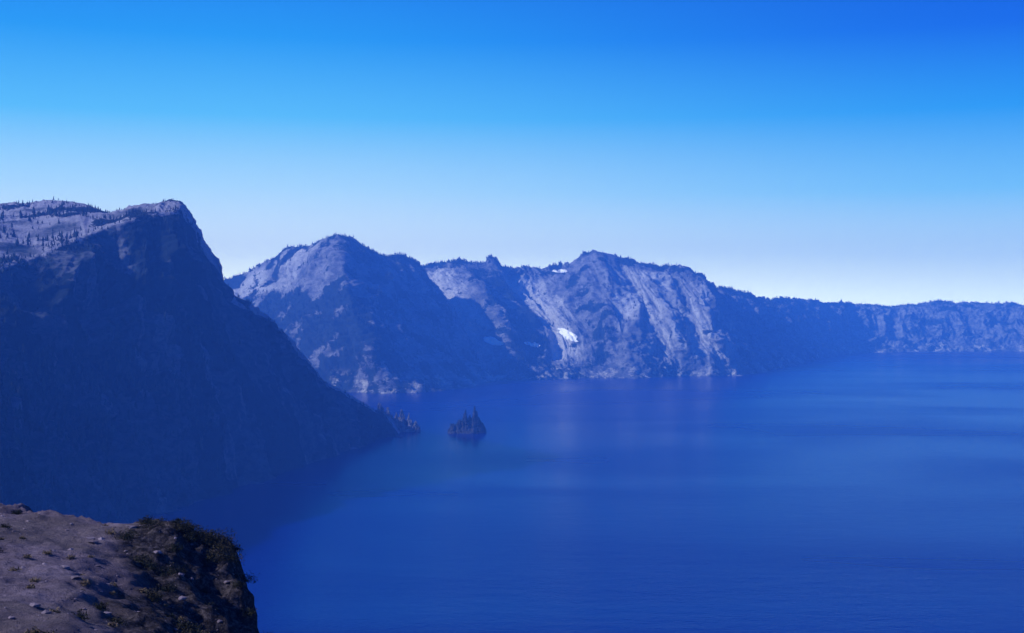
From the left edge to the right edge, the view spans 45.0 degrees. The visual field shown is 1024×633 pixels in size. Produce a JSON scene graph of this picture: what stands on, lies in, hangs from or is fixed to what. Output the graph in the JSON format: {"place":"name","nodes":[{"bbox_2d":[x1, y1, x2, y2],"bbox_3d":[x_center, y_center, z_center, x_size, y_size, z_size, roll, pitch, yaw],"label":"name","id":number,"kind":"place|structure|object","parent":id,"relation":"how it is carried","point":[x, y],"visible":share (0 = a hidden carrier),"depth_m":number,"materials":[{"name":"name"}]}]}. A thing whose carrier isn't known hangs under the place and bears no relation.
{"place":"outdoors","nodes":[
{"label":"outdoors","id":0,"kind":"place"},
{"bbox_2d":[0,503,258,632],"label":"rock outcrop","id":1,"kind":"object","parent":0,"point":[229,600],"visible":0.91,"depth_m":59.30,"materials":[{"name":"stone"}]},
{"bbox_2d":[0,509,108,632],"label":"alpine shrubs","id":2,"kind":"object","parent":1,"relation":"on","point":[79,615],"visible":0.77,"depth_m":50.22,"materials":[{"name":"green plant"}]},
{"bbox_2d":[0,506,234,632],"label":"loose stones","id":3,"kind":"object","parent":1,"relation":"on","point":[35,605],"visible":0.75,"depth_m":59.00,"materials":[{"name":"grey stone"}]},
{"bbox_2d":[0,524,244,632],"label":"dry grass tufts","id":4,"kind":"object","parent":1,"relation":"on","point":[113,624],"visible":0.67,"depth_m":54.60,"materials":[{"name":"brown plant"}]},
{"bbox_2d":[106,514,273,632],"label":"alpine shrubs","id":5,"kind":"object","parent":1,"relation":"on","point":[153,597],"visible":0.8,"depth_m":62.82,"materials":[{"name":"green plant"}]},
{"bbox_2d":[161,517,241,567],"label":"alpine shrubs","id":6,"kind":"object","parent":1,"relation":"on","point":[209,536],"visible":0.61,"depth_m":68.38,"materials":[{"name":"green plant"}]},
{"bbox_2d":[0,199,401,523],"bbox_3d":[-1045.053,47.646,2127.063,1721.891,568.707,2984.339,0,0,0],"label":"caldera bluff","id":7,"kind":"structure","parent":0,"point":[69,315],"depth_m":2031.44,"materials":[{"name":"grey stone"}]},
{"bbox_2d":[0,196,387,519],"bbox_3d":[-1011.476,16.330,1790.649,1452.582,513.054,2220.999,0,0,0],"label":"conifer forest","id":8,"kind":"object","parent":7,"relation":"on","point":[100,386],"visible":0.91,"depth_m":1784.86,"materials":[{"name":"green plant"}]},
{"bbox_2d":[224,234,496,393],"bbox_3d":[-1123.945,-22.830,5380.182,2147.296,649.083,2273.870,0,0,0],"label":"mountain","id":9,"kind":"structure","parent":0,"point":[372,372],"depth_m":4792.11,"materials":[{"name":"grey stone"}]},
{"bbox_2d":[224,233,493,377],"bbox_3d":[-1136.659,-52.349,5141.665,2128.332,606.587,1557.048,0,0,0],"label":"conifer forest","id":10,"kind":"object","parent":9,"relation":"on","point":[326,296],"visible":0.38,"depth_m":4927.42,"materials":[{"name":"green plant"}]},
{"bbox_2d":[377,403,420,431],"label":"rocky headland","id":11,"kind":"structure","parent":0,"point":[403,423],"depth_m":2984.40,"materials":[{"name":"grey stone"}]},
{"bbox_2d":[0,0,1023,306],"label":"sky","id":12,"kind":"structure","parent":0,"point":[854,151],"materials":[{"name":"blue"}]},
{"bbox_2d":[133,351,1023,632],"bbox_3d":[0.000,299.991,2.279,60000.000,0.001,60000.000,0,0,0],"label":"lake","id":13,"kind":"structure","parent":0,"point":[865,493],"depth_m":1822.63,"materials":[{"name":"blue liquid"}]},
{"bbox_2d":[447,406,486,433],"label":"phantom island","id":14,"kind":"structure","parent":13,"relation":"in","point":[466,427],"depth_m":2941.23,"materials":[{"name":"grey stone"}]},
{"bbox_2d":[450,417,482,426],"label":"conifer stand","id":15,"kind":"object","parent":14,"relation":"on","point":[462,421],"visible":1,"depth_m":2946.28,"materials":[{"name":"green plant"}]},
{"bbox_2d":[423,250,1023,380],"bbox_3d":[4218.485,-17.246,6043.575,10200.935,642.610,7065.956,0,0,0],"label":"caldera rim","id":16,"kind":"object","parent":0,"point":[553,300],"visible":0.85,"depth_m":5937.77,"materials":[{"name":"grey stone"}]},
{"bbox_2d":[483,337,502,345],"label":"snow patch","id":17,"kind":"object","parent":16,"relation":"on","point":[493,341],"visible":1,"depth_m":5364.51,"materials":[{"name":"snow"}]},
{"bbox_2d":[524,341,539,346],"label":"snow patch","id":18,"kind":"object","parent":16,"relation":"on","point":[532,344],"visible":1,"depth_m":5427.98,"materials":[{"name":"snow"}]},
{"bbox_2d":[553,269,567,272],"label":"snow patch","id":19,"kind":"object","parent":16,"relation":"on","point":[561,271],"visible":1,"depth_m":6256.97,"materials":[{"name":"white snow"}]},
{"bbox_2d":[557,328,577,341],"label":"snow patch","id":20,"kind":"object","parent":16,"relation":"on","point":[566,334],"visible":1,"depth_m":5641.41,"materials":[{"name":"white snow"}]},
{"bbox_2d":[422,250,1023,366],"bbox_3d":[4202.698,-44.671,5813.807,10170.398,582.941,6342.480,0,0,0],"label":"conifer forest","id":21,"kind":"object","parent":16,"relation":"on","point":[610,311],"visible":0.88,"depth_m":6209.88,"materials":[{"name":"green plant"}]}
]}

